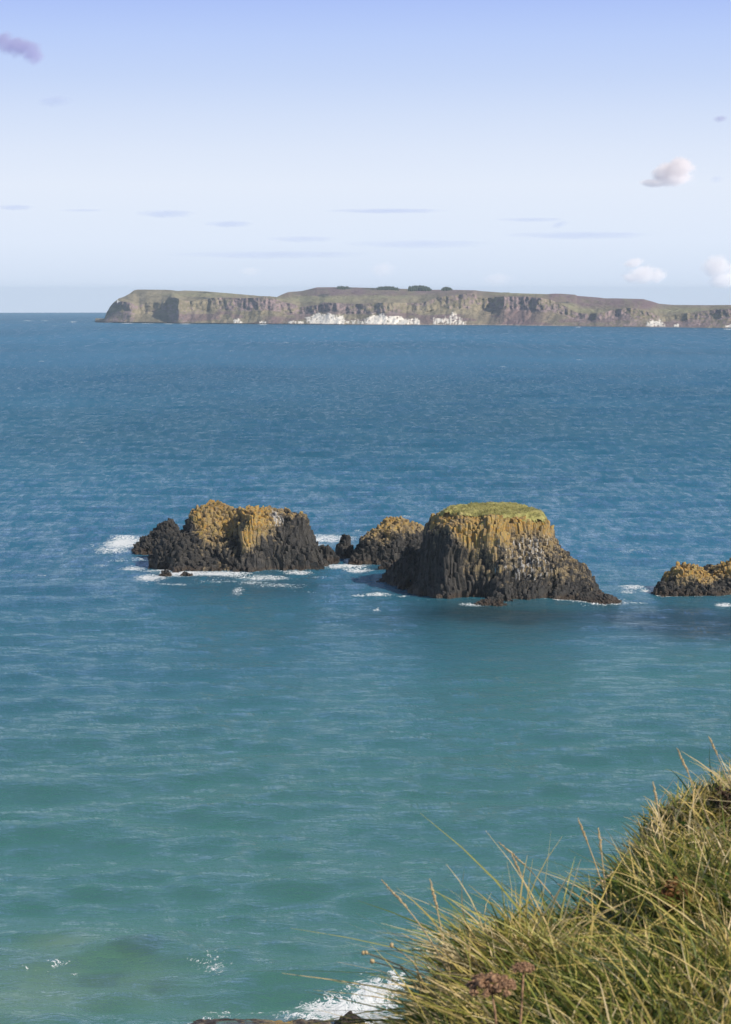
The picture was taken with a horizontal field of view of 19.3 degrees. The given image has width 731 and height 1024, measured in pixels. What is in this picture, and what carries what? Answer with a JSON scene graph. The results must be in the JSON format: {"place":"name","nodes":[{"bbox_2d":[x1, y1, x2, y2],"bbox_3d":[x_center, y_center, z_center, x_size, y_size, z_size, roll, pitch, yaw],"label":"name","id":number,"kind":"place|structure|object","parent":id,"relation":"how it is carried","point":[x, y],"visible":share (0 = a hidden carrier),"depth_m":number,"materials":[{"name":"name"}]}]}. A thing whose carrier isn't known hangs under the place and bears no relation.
{"place":"outdoors","nodes":[
{"label":"outdoors","id":0,"kind":"place"},
{"bbox_2d":[0,313,730,1023],"bbox_3d":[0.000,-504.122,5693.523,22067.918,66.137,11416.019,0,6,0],"label":"sea","id":1,"kind":"structure","parent":0,"point":[218,789],"depth_m":302.64,"materials":[{"name":"blue liquid"}]},
{"bbox_2d":[131,518,180,554],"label":"rock","id":2,"kind":"object","parent":1,"relation":"in","point":[145,545],"visible":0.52,"depth_m":426.27,"materials":[{"name":"grey stone"}]},
{"bbox_2d":[159,570,171,576],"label":"rock","id":3,"kind":"object","parent":1,"relation":"in","point":[166,573],"visible":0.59,"depth_m":388.13,"materials":[{"name":"grey stone"}]},
{"bbox_2d":[180,571,192,575],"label":"rock","id":4,"kind":"object","parent":1,"relation":"in","point":[184,573],"visible":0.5,"depth_m":388.16,"materials":[{"name":"grey stone"}]},
{"bbox_2d":[147,499,328,571],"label":"sea stack","id":5,"kind":"object","parent":1,"relation":"in","point":[213,535],"visible":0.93,"depth_m":398.63,"materials":[{"name":"grey stone"}]},
{"bbox_2d":[190,1018,333,1023],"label":"rock shelf","id":6,"kind":"object","parent":1,"relation":"in","point":[255,1021],"visible":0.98,"depth_m":152.19,"materials":[{"name":"grey stone"}]},
{"bbox_2d":[316,541,339,564],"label":"rock","id":7,"kind":"object","parent":1,"relation":"in","point":[327,552],"visible":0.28,"depth_m":409.78,"materials":[{"name":"grey stone"}]},
{"bbox_2d":[335,534,353,558],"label":"rock","id":8,"kind":"object","parent":1,"relation":"in","point":[344,548],"visible":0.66,"depth_m":416.12,"materials":[{"name":"grey stone"}]},
{"bbox_2d":[334,1011,364,1023],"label":"rock","id":9,"kind":"object","parent":1,"relation":"in","point":[347,1021],"visible":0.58,"depth_m":151.35,"materials":[{"name":"grey stone"}]},
{"bbox_2d":[378,561,392,569],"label":"rock","id":10,"kind":"object","parent":1,"relation":"in","point":[384,565],"visible":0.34,"depth_m":399.03,"materials":[{"name":"grey stone"}]},
{"bbox_2d":[348,516,423,564],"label":"sea stack","id":11,"kind":"object","parent":1,"relation":"in","point":[386,539],"visible":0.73,"depth_m":407.93,"materials":[{"name":"grey stone"}]},
{"bbox_2d":[376,501,603,600],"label":"sea stack","id":12,"kind":"object","parent":1,"relation":"in","point":[506,551],"visible":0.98,"depth_m":363.38,"materials":[{"name":"stone"}]},
{"bbox_2d":[475,596,506,606],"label":"rock","id":13,"kind":"object","parent":1,"relation":"in","point":[493,601],"visible":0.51,"depth_m":354.14,"materials":[{"name":"grey stone"}]},
{"bbox_2d":[573,590,621,603],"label":"rock","id":14,"kind":"object","parent":1,"relation":"in","point":[594,597],"visible":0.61,"depth_m":355.73,"materials":[{"name":"grey stone"}]},
{"bbox_2d":[651,558,730,596],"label":"rock","id":15,"kind":"object","parent":1,"relation":"in","point":[683,579],"visible":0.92,"depth_m":366.76,"materials":[{"name":"brown stone"}]},
{"bbox_2d":[703,564,711,570],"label":"rock","id":16,"kind":"object","parent":15,"relation":"in","point":[706,567],"visible":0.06,"depth_m":380.29,"materials":[{"name":"grey stone"}]},
{"bbox_2d":[0,0,730,312],"label":"sky","id":17,"kind":"structure","parent":0,"point":[273,148],"materials":[{"name":"blue"}]},
{"bbox_2d":[95,287,730,327],"bbox_3d":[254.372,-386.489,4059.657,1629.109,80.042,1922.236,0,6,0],"label":"island","id":18,"kind":"structure","parent":0,"point":[349,305],"depth_m":3737.57,"materials":[{"name":"stone"}]},
{"bbox_2d":[337,286,348,288],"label":"conifer wood","id":19,"kind":"object","parent":18,"relation":"on","point":[342,287],"visible":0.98,"depth_m":4551.21,"materials":[{"name":"green plant"}]},
{"bbox_2d":[376,286,399,290],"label":"conifer wood","id":20,"kind":"object","parent":18,"relation":"on","point":[387,288],"visible":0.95,"depth_m":4458.91,"materials":[{"name":"green plant"}]},
{"bbox_2d":[408,285,431,290],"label":"conifer wood","id":21,"kind":"object","parent":18,"relation":"on","point":[419,288],"visible":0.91,"depth_m":4459.70,"materials":[{"name":"green plant"}]},
{"bbox_2d":[441,287,451,290],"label":"conifer wood","id":22,"kind":"object","parent":18,"relation":"on","point":[446,288],"visible":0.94,"depth_m":4422.30,"materials":[{"name":"green plant"}]},
{"bbox_2d":[284,729,730,1023],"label":"ground","id":23,"kind":"structure","parent":0,"point":[602,908],"depth_m":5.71,"materials":[{"name":"green plant"}]},
{"bbox_2d":[361,943,431,1001],"bbox_3d":[0.084,1.179,5.453,0.189,0.168,0.018,1,6,5],"label":"bud stem","id":24,"kind":"object","parent":23,"relation":"on","point":[365,952],"visible":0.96,"depth_m":5.45,"materials":[{"name":"plant"}]},
{"bbox_2d":[381,879,451,976],"bbox_3d":[0.131,1.065,5.466,0.192,0.250,0.010,2,6,15],"label":"grass stem","id":25,"kind":"object","parent":23,"relation":"on","point":[399,899],"visible":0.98,"depth_m":5.46,"materials":[{"name":"plant"}]},
{"bbox_2d":[465,972,516,1023],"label":"withered umbel","id":26,"kind":"object","parent":23,"relation":"on","point":[482,981],"visible":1,"depth_m":4.41,"materials":[{"name":"beige plant"}]},
{"bbox_2d":[511,961,534,1023],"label":"withered umbel","id":27,"kind":"object","parent":23,"relation":"on","point":[522,967],"visible":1,"depth_m":4.54,"materials":[{"name":"brown plant"}]},
{"bbox_2d":[511,853,537,919],"bbox_3d":[0.456,1.069,6.068,0.100,0.204,0.010,3,7,30],"label":"grass stem","id":28,"kind":"object","parent":23,"relation":"on","point":[517,866],"visible":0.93,"depth_m":6.07,"materials":[{"name":"plant"}]},
{"bbox_2d":[498,842,566,918],"bbox_3d":[0.494,1.086,6.244,0.226,0.241,0.011,1,6,14],"label":"grass stem","id":29,"kind":"object","parent":23,"relation":"on","point":[516,857],"visible":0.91,"depth_m":6.25,"materials":[{"name":"plant"}]},
{"bbox_2d":[563,872,613,929],"bbox_3d":[0.625,1.097,6.029,0.170,0.167,0.010,-2,6,-17],"label":"grass stem","id":30,"kind":"object","parent":23,"relation":"on","point":[597,884],"visible":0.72,"depth_m":6.03,"materials":[{"name":"plant"}]},
{"bbox_2d":[578,818,603,891],"bbox_3d":[0.663,1.015,6.264,0.099,0.236,0.011,4,7,33],"label":"grass stem","id":31,"kind":"object","parent":23,"relation":"on","point":[583,832],"visible":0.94,"depth_m":6.27,"materials":[{"name":"plant"}]},
{"bbox_2d":[598,828,607,906],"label":"grass stem","id":32,"kind":"object","parent":23,"relation":"on","point":[600,842],"visible":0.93,"depth_m":6.07,"materials":[{"name":"plant"}]},
{"bbox_2d":[652,782,666,855],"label":"grass stem","id":33,"kind":"object","parent":23,"relation":"on","point":[655,794],"visible":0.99,"depth_m":6.35,"materials":[{"name":"plant"}]},
{"bbox_2d":[650,876,706,912],"bbox_3d":[0.840,1.014,5.678,0.148,0.101,0.136,-3,7,-30],"label":"heather bush","id":34,"kind":"object","parent":23,"relation":"on","point":[668,893],"visible":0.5,"depth_m":5.67,"materials":[{"name":"brown plant"}]},
{"bbox_2d":[677,749,714,832],"bbox_3d":[0.994,0.855,6.401,0.140,0.296,0.011,2,6,23],"label":"grass stem","id":35,"kind":"object","parent":23,"relation":"on","point":[683,762],"visible":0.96,"depth_m":6.40,"materials":[{"name":"plant"}]},
{"bbox_2d":[707,785,730,814],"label":"heather bush","id":36,"kind":"object","parent":23,"relation":"on","point":[724,794],"visible":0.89,"depth_m":6.63,"materials":[{"name":"brown plant"}]},
{"bbox_2d":[708,736,730,787],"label":"grass stem","id":37,"kind":"object","parent":23,"relation":"on","point":[712,745],"visible":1,"depth_m":6.65,"materials":[{"name":"plant"}]}
]}

